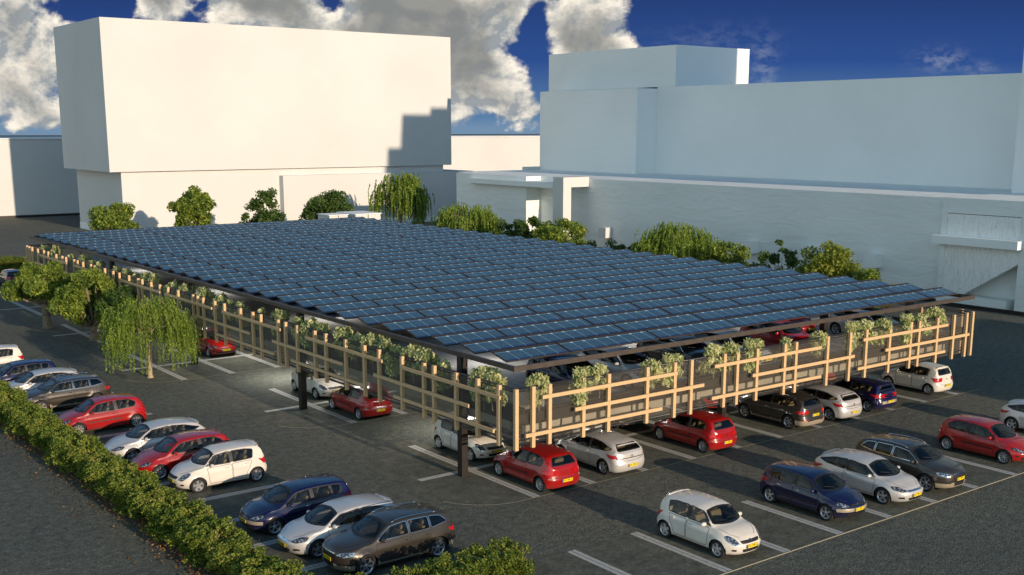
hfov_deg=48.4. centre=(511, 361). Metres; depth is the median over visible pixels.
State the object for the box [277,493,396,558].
coupe car
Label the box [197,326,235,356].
hatchback car
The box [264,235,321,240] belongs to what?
solar panel
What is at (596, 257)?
solar panel
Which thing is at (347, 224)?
solar panel
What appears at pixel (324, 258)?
solar panel
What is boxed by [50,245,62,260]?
planter shrub
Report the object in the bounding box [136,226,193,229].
solar panel
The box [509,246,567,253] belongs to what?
solar panel
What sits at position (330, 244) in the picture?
solar panel
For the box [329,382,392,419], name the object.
hatchback car
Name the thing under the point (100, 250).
solar panel
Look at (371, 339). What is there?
planter shrub
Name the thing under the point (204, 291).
planter shrub
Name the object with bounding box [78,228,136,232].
solar panel
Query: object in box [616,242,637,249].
broadleaf tree
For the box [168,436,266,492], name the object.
compact car
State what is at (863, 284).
solar panel
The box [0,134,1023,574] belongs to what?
ground
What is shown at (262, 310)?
planter shrub
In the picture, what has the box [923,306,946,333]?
planter shrub
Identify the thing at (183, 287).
planter shrub
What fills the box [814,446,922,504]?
hatchback car
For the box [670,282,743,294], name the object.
solar panel
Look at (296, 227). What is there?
solar panel
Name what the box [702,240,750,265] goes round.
broadleaf tree
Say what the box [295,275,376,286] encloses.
solar panel
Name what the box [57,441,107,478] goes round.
hedge shrub
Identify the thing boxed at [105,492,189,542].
hedge shrub
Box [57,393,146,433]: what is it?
hatchback car
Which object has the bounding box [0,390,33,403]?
hedge shrub
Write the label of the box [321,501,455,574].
estate suv
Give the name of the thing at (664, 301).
solar panel
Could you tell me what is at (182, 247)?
solar panel
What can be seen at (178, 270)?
solar panel
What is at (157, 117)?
office block
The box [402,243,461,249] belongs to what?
solar panel
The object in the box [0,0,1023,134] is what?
sky
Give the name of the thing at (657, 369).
planter shrub
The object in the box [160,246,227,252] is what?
solar panel
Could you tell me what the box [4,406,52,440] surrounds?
hedge shrub
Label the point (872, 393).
family hatchback
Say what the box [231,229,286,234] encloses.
solar panel
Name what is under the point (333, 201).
broadleaf tree
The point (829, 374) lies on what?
hatchback car
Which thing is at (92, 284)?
broadleaf tree
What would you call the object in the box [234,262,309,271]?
solar panel
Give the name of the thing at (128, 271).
planter shrub
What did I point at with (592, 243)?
broadleaf tree
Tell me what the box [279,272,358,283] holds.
solar panel
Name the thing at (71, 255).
planter shrub
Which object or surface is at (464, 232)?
solar panel
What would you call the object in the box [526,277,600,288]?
solar panel
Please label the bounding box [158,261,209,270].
solar panel
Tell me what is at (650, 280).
solar panel
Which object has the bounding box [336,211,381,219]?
stair cabinet
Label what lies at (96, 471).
hedge shrub
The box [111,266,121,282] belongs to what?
planter shrub
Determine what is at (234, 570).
hedge shrub
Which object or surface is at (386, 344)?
planter shrub
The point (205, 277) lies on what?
solar panel
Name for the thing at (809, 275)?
solar panel
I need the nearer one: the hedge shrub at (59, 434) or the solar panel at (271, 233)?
the hedge shrub at (59, 434)
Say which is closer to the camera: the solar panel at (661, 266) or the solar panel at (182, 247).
the solar panel at (661, 266)
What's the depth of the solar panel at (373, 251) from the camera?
79.22 m
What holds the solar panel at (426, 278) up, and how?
on the canopy frame
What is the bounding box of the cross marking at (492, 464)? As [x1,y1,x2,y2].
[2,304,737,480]
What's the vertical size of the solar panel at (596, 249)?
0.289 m
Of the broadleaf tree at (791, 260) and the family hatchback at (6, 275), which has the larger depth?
the family hatchback at (6, 275)
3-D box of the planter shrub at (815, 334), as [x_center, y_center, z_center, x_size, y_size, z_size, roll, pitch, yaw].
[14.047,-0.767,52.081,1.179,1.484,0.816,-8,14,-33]
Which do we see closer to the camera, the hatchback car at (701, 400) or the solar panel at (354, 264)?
the hatchback car at (701, 400)
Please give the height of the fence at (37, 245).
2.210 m
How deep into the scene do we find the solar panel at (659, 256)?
76.00 m
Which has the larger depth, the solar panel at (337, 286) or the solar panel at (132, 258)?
the solar panel at (132, 258)
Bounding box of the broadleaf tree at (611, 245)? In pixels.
[605,239,616,249]
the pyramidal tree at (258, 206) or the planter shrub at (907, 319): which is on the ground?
the pyramidal tree at (258, 206)
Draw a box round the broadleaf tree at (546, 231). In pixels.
[531,216,588,243]
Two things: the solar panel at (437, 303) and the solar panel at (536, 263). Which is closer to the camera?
the solar panel at (437, 303)
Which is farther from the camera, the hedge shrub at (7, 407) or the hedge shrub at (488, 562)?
the hedge shrub at (7, 407)
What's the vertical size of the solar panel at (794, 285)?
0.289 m
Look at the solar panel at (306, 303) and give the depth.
56.60 m
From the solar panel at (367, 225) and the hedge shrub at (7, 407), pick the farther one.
the solar panel at (367, 225)
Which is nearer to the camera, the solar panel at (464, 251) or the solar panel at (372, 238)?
the solar panel at (464, 251)
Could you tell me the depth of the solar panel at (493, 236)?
90.41 m
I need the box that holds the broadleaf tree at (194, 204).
[166,185,217,225]
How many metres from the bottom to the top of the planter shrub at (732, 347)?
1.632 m
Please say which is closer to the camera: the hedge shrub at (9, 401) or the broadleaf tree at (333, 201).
the hedge shrub at (9, 401)
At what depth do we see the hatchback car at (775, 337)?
54.04 m
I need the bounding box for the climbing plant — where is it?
[877,302,969,350]
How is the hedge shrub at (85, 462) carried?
on the ground
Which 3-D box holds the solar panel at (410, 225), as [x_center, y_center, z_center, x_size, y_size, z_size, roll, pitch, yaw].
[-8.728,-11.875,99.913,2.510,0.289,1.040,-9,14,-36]
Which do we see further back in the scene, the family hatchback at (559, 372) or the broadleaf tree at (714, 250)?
the broadleaf tree at (714, 250)
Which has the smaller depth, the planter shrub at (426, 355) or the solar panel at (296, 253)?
the planter shrub at (426, 355)
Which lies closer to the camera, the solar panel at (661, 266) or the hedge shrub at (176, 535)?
the hedge shrub at (176, 535)
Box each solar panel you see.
[37,231,78,237]
[44,233,85,239]
[52,235,93,241]
[60,237,102,243]
[68,239,112,245]
[76,241,120,248]
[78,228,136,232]
[85,230,145,235]
[85,243,130,250]
[94,232,154,236]
[94,246,139,253]
[102,234,164,239]
[104,248,150,255]
[111,235,173,242]
[114,250,161,258]
[120,238,183,243]
[124,253,172,261]
[129,240,194,245]
[135,256,184,264]
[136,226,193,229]
[139,242,204,247]
[145,227,201,231]
[146,258,196,267]
[149,244,216,250]
[154,229,211,233]
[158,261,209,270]
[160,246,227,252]
[163,231,221,235]
[170,264,222,273]
[171,249,240,256]
[173,232,232,237]
[183,234,243,239]
[183,251,252,258]
[183,268,237,277]
[192,223,245,226]
[193,236,254,241]
[194,253,266,263]
[196,271,251,281]
[201,224,254,228]
[204,238,265,244]
[207,256,279,264]
[211,226,265,230]
[211,274,266,285]
[215,240,277,246]
[220,228,276,232]
[220,259,294,267]
[226,242,289,248]
[226,278,283,289]
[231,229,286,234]
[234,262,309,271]
[238,244,302,251]
[241,231,297,235]
[241,282,300,293]
[244,220,294,224]
[248,265,324,274]
[250,247,316,253]
[252,233,309,237]
[254,222,305,225]
[258,286,317,297]
[263,268,341,278]
[264,223,315,227]
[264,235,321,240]
[264,249,329,256]
[274,225,327,229]
[275,237,334,242]
[275,290,337,302]
[277,252,344,259]
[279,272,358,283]
[285,226,337,230]
[288,239,347,244]
[291,254,360,262]
[293,218,341,221]
[294,295,357,307]
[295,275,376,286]
[297,228,349,232]
[300,241,360,246]
[304,219,351,223]
[306,257,376,265]
[309,230,362,234]
[313,279,396,290]
[313,299,378,313]
[314,221,364,224]
[314,243,375,249]
[321,231,375,236]
[321,260,393,268]
[326,222,374,226]
[327,245,389,251]
[331,283,415,295]
[333,233,388,238]
[334,304,400,318]
[337,224,387,227]
[337,263,410,272]
[340,217,364,219]
[342,247,405,254]
[346,235,402,240]
[349,225,398,229]
[351,218,376,220]
[351,287,436,300]
[354,266,427,275]
[356,310,424,325]
[357,250,421,257]
[359,237,416,242]
[361,227,411,231]
[362,219,387,222]
[371,291,459,305]
[372,252,438,260]
[372,269,447,279]
[373,221,399,223]
[373,228,425,233]
[373,239,430,245]
[379,315,449,331]
[385,222,410,225]
[386,230,438,235]
[387,241,445,247]
[389,255,455,263]
[391,273,466,283]
[393,296,483,310]
[397,224,424,226]
[399,232,451,237]
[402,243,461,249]
[404,321,477,338]
[406,258,473,266]
[410,225,436,228]
[410,276,487,287]
[413,234,466,239]
[416,301,507,316]
[418,246,478,252]
[423,227,450,230]
[423,261,492,269]
[428,236,481,241]
[430,280,510,291]
[431,328,506,345]
[434,248,494,255]
[436,229,464,231]
[440,306,534,322]
[442,263,512,273]
[443,238,497,243]
[451,230,478,233]
[451,250,513,258]
[452,284,532,296]
[458,240,515,245]
[460,335,536,353]
[461,267,531,276]
[465,232,493,235]
[466,311,563,329]
[469,253,531,260]
[475,242,531,248]
[475,288,558,301]
[480,234,507,237]
[482,270,554,280]
[487,255,550,263]
[490,342,570,362]
[491,244,548,250]
[494,317,592,336]
[495,236,524,239]
[499,292,584,306]
[504,273,576,284]
[506,258,570,267]
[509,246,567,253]
[511,238,541,242]
[524,323,625,343]
[525,297,611,312]
[526,261,592,270]
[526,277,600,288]
[527,249,585,255]
[528,240,558,244]
[545,242,575,246]
[546,251,606,258]
[548,264,614,273]
[550,281,625,293]
[552,302,640,318]
[555,329,659,352]
[562,244,593,248]
[565,253,625,261]
[569,267,637,277]
[574,285,652,297]
[581,246,613,251]
[581,307,671,324]
[586,256,647,264]
[593,271,662,281]
[601,249,632,254]
[601,289,679,303]
[608,259,669,268]
[611,312,703,331]
[618,274,687,285]
[620,251,653,256]
[628,293,709,308]
[630,262,693,271]
[642,254,676,259]
[642,278,714,290]
[644,318,738,338]
[655,265,719,275]
[658,298,740,313]
[664,256,698,262]
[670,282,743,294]
[679,268,743,278]
[687,259,722,265]
[689,303,773,319]
[698,286,772,299]
[705,271,771,282]
[711,262,746,269]
[723,308,808,326]
[728,290,804,304]
[732,275,800,286]
[735,265,772,272]
[760,294,836,309]
[761,268,800,276]
[761,279,830,291]
[790,272,827,279]
[792,283,861,295]
[793,299,872,316]
[818,275,857,283]
[822,287,893,300]
[848,279,888,288]
[857,291,929,306]
[880,283,921,292]
[914,287,957,297]
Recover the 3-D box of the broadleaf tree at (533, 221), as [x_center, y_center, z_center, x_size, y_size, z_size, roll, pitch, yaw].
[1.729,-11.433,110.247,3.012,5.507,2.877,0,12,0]
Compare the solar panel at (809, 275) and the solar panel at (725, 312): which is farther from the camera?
the solar panel at (809, 275)
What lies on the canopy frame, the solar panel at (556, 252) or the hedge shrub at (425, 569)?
the solar panel at (556, 252)
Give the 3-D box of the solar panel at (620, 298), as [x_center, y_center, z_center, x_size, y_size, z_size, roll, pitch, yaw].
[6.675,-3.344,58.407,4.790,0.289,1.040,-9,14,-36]
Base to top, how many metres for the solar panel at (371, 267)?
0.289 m
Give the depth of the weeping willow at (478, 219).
118.09 m
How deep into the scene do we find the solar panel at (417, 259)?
74.41 m
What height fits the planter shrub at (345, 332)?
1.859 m
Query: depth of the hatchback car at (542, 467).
43.98 m
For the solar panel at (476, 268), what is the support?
on the canopy frame
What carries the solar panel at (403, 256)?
on the canopy frame
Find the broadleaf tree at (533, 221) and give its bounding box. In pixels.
[515,215,542,237]
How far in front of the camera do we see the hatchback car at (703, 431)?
49.34 m
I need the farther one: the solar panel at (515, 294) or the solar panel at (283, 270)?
the solar panel at (283, 270)
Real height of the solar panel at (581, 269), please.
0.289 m
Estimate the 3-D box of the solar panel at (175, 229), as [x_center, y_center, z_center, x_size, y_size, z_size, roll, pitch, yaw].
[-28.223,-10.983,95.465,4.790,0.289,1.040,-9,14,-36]
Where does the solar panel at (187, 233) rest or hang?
on the canopy frame
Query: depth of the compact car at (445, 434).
48.04 m
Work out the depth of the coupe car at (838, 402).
54.30 m
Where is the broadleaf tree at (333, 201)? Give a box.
[299,189,353,219]
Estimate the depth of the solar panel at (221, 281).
64.60 m
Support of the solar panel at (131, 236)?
on the canopy frame
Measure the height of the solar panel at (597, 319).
0.289 m
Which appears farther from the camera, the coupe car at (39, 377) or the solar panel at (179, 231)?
the solar panel at (179, 231)
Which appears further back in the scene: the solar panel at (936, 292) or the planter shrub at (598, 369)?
the solar panel at (936, 292)
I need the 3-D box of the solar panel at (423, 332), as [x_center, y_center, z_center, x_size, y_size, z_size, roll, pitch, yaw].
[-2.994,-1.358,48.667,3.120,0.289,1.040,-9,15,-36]
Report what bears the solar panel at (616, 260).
on the canopy frame
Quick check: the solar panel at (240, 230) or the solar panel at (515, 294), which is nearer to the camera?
the solar panel at (515, 294)
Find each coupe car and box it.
[8,367,78,390]
[103,415,204,462]
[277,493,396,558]
[555,430,644,474]
[560,419,601,436]
[578,345,659,388]
[692,329,774,367]
[767,382,803,389]
[797,384,861,420]
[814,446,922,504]
[828,309,898,339]
[999,395,1023,430]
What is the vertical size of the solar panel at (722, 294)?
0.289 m
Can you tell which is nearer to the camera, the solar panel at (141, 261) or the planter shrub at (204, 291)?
the planter shrub at (204, 291)
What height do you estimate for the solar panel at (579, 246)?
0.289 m
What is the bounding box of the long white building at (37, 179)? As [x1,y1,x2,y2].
[0,135,539,217]
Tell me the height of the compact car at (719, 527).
1.675 m
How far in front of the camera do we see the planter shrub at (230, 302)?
61.27 m
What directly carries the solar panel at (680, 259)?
on the canopy frame
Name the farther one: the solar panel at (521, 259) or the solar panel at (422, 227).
the solar panel at (422, 227)
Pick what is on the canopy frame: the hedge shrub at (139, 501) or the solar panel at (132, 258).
the solar panel at (132, 258)
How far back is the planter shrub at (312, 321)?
54.27 m
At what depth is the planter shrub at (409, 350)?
47.15 m
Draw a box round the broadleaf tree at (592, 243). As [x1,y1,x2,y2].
[576,239,596,246]
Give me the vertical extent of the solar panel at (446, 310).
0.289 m
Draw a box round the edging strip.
[127,366,1023,574]
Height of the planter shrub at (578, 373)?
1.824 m
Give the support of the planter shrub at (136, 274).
attached to the timber trellis at (456, 384)
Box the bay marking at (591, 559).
[9,301,1023,574]
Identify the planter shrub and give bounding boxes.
[39,245,49,258]
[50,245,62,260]
[67,253,74,269]
[78,254,90,270]
[88,259,96,268]
[95,259,105,271]
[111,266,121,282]
[121,268,134,283]
[130,272,139,292]
[140,272,152,291]
[147,272,162,299]
[163,279,178,301]
[178,283,195,306]
[196,286,215,312]
[211,292,227,322]
[225,299,235,324]
[234,300,249,326]
[255,307,268,330]
[270,308,290,335]
[290,316,304,345]
[299,316,317,349]
[314,322,330,351]
[333,326,355,358]
[347,332,361,362]
[359,332,386,370]
[377,337,395,364]
[383,344,402,379]
[400,344,424,383]
[413,347,439,381]
[429,358,453,394]
[467,365,501,409]
[480,369,507,409]
[525,372,552,410]
[568,366,592,406]
[590,363,608,398]
[638,358,663,389]
[659,352,683,387]
[698,343,722,378]
[721,341,741,374]
[739,337,763,372]
[775,337,793,361]
[808,330,827,357]
[842,320,862,352]
[856,318,877,347]
[874,318,892,346]
[895,313,915,344]
[912,313,931,339]
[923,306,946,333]
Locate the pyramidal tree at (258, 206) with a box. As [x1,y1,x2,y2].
[239,187,285,222]
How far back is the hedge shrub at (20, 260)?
109.51 m
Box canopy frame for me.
[29,236,974,476]
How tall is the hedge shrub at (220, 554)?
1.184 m
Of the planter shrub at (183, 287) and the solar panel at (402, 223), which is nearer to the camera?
the planter shrub at (183, 287)
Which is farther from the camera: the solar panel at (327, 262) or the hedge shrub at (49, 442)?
the solar panel at (327, 262)
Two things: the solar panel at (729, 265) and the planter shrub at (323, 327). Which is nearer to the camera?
the planter shrub at (323, 327)
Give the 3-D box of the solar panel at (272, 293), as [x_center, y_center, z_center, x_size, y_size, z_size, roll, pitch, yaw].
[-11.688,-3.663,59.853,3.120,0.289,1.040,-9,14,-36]
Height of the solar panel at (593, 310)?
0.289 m
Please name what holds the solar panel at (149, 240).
on the canopy frame
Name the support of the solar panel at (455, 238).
on the canopy frame
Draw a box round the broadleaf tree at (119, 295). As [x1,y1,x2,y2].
[93,285,145,346]
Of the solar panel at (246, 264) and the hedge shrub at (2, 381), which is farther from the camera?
the solar panel at (246, 264)
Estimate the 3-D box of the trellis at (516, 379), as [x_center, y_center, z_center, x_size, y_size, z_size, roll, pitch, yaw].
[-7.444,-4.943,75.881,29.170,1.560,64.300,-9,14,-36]
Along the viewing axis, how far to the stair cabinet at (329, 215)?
110.04 m
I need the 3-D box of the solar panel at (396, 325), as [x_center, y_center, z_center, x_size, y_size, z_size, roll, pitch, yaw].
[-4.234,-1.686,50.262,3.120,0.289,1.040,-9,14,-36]
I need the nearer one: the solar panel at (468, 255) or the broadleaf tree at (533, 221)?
the solar panel at (468, 255)
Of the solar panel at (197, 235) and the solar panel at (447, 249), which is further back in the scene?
the solar panel at (197, 235)
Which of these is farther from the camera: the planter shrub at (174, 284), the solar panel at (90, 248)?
the solar panel at (90, 248)
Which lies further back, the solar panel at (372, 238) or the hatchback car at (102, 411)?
the solar panel at (372, 238)
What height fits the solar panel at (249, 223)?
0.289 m
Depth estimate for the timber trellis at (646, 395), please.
48.31 m
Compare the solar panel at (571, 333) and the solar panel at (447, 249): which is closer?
the solar panel at (571, 333)
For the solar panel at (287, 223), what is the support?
on the canopy frame
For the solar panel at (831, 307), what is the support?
on the canopy frame
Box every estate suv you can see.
[26,372,111,408]
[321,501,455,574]
[612,412,648,428]
[636,335,719,376]
[736,387,824,428]
[855,432,965,491]
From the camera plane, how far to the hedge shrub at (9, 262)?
109.15 m
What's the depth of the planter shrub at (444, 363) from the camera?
45.44 m
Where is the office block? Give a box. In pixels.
[53,17,467,230]
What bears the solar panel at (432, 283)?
on the canopy frame
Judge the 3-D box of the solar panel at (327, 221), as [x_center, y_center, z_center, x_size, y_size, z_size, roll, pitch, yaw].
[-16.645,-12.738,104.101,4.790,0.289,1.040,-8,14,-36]
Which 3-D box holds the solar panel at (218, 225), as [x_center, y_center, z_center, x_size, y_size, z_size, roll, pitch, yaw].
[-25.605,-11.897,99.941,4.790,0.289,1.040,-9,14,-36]
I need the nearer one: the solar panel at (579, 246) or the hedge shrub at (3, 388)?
the hedge shrub at (3, 388)
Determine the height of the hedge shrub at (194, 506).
1.318 m
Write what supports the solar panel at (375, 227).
on the canopy frame
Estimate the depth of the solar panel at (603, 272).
67.64 m
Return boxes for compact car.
[0,344,23,368]
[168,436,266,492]
[291,361,344,398]
[434,412,505,460]
[657,487,760,557]
[881,362,952,394]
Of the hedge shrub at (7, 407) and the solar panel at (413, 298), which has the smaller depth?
the hedge shrub at (7, 407)
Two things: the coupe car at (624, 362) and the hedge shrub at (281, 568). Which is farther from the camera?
the coupe car at (624, 362)
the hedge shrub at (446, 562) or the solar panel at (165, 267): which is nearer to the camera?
the hedge shrub at (446, 562)
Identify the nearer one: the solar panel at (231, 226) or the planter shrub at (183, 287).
the planter shrub at (183, 287)
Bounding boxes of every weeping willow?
[97,294,204,377]
[368,171,434,224]
[430,201,503,232]
[630,221,718,259]
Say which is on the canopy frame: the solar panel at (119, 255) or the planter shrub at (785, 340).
the solar panel at (119, 255)
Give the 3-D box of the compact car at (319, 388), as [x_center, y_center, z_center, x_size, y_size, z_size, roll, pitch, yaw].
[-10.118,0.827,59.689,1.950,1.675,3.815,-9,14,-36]
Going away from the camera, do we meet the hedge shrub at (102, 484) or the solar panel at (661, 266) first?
the hedge shrub at (102, 484)
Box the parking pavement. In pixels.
[0,297,1023,574]
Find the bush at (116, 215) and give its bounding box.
[87,202,140,230]
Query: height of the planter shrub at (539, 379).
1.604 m
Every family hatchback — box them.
[0,269,18,283]
[0,356,56,381]
[239,471,351,534]
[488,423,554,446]
[525,353,605,398]
[759,459,866,520]
[827,376,896,411]
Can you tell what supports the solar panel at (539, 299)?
on the canopy frame
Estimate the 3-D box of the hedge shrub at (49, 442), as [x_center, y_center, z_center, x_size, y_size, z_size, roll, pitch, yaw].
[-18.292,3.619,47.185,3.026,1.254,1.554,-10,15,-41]
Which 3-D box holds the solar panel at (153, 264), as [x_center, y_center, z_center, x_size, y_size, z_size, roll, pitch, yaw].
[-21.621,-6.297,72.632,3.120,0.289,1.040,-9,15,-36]
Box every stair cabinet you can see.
[318,213,348,218]
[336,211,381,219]
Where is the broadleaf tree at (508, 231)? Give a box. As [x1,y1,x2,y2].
[489,219,527,236]
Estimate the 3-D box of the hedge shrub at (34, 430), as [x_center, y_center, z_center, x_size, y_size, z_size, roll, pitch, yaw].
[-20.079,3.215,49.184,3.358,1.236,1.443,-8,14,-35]
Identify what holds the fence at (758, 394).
attached to the timber trellis at (646, 395)
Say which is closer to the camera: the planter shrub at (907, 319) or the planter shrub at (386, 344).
the planter shrub at (386, 344)
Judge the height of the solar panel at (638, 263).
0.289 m
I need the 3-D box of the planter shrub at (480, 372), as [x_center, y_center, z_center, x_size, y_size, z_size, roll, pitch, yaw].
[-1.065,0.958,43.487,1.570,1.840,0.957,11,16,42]
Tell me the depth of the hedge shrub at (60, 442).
46.24 m
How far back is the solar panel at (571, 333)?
47.75 m
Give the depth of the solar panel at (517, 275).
66.40 m
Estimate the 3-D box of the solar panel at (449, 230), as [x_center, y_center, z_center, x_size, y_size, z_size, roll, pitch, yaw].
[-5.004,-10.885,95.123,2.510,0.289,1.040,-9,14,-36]
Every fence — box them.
[28,245,514,445]
[30,243,96,261]
[515,311,970,445]
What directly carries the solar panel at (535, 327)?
on the canopy frame
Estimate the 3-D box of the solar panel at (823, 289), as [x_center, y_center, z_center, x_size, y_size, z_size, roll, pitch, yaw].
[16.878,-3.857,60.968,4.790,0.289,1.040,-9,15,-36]
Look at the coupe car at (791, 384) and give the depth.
59.27 m
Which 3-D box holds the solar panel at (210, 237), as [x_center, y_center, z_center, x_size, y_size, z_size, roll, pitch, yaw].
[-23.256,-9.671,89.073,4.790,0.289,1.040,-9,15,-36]
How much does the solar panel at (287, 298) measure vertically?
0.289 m
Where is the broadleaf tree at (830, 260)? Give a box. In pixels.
[794,240,862,278]
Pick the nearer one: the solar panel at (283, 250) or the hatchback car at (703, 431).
the hatchback car at (703, 431)
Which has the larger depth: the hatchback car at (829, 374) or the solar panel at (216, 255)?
the solar panel at (216, 255)
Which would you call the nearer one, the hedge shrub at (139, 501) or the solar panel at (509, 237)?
the hedge shrub at (139, 501)
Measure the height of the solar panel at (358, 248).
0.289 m
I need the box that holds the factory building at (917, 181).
[456,45,1023,315]
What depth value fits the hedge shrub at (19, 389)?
54.77 m
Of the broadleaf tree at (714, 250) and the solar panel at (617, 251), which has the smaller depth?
the solar panel at (617, 251)
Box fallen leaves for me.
[0,448,151,574]
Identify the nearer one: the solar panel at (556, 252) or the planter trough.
the planter trough
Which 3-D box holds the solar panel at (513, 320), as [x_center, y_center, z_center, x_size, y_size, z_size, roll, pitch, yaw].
[0.199,-1.845,51.051,4.790,0.289,1.040,-9,15,-36]
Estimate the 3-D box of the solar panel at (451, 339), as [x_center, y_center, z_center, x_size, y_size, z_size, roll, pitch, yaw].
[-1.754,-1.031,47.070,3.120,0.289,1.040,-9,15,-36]
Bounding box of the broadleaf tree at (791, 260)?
[747,239,799,269]
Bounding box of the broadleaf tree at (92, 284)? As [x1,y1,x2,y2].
[47,266,118,340]
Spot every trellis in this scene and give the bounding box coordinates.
[26,245,501,445]
[41,256,963,433]
[513,311,974,451]
[878,303,963,352]
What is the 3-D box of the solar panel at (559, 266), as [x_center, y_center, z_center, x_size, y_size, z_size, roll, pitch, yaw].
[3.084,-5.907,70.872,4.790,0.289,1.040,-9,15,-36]
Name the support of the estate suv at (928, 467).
on the parking pavement
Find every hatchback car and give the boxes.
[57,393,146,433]
[130,428,229,479]
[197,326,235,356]
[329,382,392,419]
[493,443,579,491]
[653,410,736,452]
[683,397,729,409]
[740,320,810,352]
[789,317,815,333]
[804,372,835,384]
[938,413,1023,463]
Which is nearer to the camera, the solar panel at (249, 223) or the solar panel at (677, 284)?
the solar panel at (677, 284)
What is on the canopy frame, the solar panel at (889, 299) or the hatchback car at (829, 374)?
the solar panel at (889, 299)
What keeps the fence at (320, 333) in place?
attached to the timber trellis at (456, 384)
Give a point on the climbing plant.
(944, 308)
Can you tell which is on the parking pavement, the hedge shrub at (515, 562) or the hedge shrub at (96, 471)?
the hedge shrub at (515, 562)
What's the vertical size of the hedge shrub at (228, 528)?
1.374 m
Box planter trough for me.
[519,331,962,423]
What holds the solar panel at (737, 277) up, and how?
on the canopy frame
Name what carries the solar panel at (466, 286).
on the canopy frame
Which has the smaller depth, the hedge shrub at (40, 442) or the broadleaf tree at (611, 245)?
the hedge shrub at (40, 442)
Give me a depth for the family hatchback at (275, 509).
39.63 m
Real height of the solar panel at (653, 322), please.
0.289 m
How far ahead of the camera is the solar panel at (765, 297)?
58.00 m
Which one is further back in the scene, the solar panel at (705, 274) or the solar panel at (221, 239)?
the solar panel at (221, 239)
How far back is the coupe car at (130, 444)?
48.01 m
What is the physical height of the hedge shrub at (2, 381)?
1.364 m
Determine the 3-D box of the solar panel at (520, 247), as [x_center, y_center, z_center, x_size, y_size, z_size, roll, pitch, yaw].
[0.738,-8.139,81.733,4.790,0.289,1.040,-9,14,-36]
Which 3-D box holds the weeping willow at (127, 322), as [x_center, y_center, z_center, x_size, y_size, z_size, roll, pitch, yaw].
[-20.121,-1.422,62.857,5.168,4.885,5.091,2,12,8]
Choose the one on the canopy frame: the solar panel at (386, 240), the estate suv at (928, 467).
the solar panel at (386, 240)
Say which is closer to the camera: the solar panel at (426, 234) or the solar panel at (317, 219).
the solar panel at (426, 234)
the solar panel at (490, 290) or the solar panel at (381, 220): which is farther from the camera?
the solar panel at (381, 220)
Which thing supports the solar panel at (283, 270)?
on the canopy frame
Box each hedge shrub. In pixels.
[0,257,4,271]
[0,380,9,388]
[0,383,11,390]
[0,386,26,404]
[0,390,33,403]
[0,397,31,425]
[0,402,42,432]
[2,255,19,269]
[2,405,39,434]
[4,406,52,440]
[6,421,70,453]
[11,411,58,443]
[11,416,62,447]
[13,256,26,267]
[23,425,76,458]
[35,428,81,464]
[35,432,99,474]
[39,432,87,469]
[56,446,111,483]
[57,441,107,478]
[68,451,114,488]
[75,454,128,495]
[75,458,138,500]
[86,467,140,506]
[88,468,162,513]
[105,475,162,519]
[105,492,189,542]
[113,483,174,526]
[121,486,184,533]
[141,497,212,549]
[146,507,223,556]
[151,515,224,563]
[175,516,259,574]
[184,529,253,574]
[204,540,265,574]
[225,551,281,574]
[238,557,299,574]
[240,559,304,574]
[390,561,448,574]
[423,551,483,574]
[454,542,506,574]
[477,536,535,574]
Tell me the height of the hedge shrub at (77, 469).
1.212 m
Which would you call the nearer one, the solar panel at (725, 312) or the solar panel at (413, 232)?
the solar panel at (725, 312)
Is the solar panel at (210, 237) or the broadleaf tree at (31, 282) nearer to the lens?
the broadleaf tree at (31, 282)
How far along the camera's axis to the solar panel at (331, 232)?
93.31 m
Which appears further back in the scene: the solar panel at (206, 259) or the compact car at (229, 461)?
the solar panel at (206, 259)
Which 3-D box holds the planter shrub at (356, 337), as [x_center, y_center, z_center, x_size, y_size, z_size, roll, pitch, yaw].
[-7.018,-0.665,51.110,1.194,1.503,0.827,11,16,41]
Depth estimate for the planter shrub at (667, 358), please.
46.17 m
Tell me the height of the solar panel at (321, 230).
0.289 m
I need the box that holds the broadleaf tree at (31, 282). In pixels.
[0,260,76,328]
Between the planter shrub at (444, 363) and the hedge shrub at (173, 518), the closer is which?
the hedge shrub at (173, 518)
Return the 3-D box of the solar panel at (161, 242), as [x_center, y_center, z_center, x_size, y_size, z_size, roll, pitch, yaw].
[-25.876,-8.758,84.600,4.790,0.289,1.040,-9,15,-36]
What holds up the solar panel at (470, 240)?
on the canopy frame
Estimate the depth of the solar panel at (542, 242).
85.57 m
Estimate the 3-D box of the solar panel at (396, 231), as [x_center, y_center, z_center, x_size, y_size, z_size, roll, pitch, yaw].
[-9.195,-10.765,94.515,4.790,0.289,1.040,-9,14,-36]
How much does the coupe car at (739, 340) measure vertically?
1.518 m
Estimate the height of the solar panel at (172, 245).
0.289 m

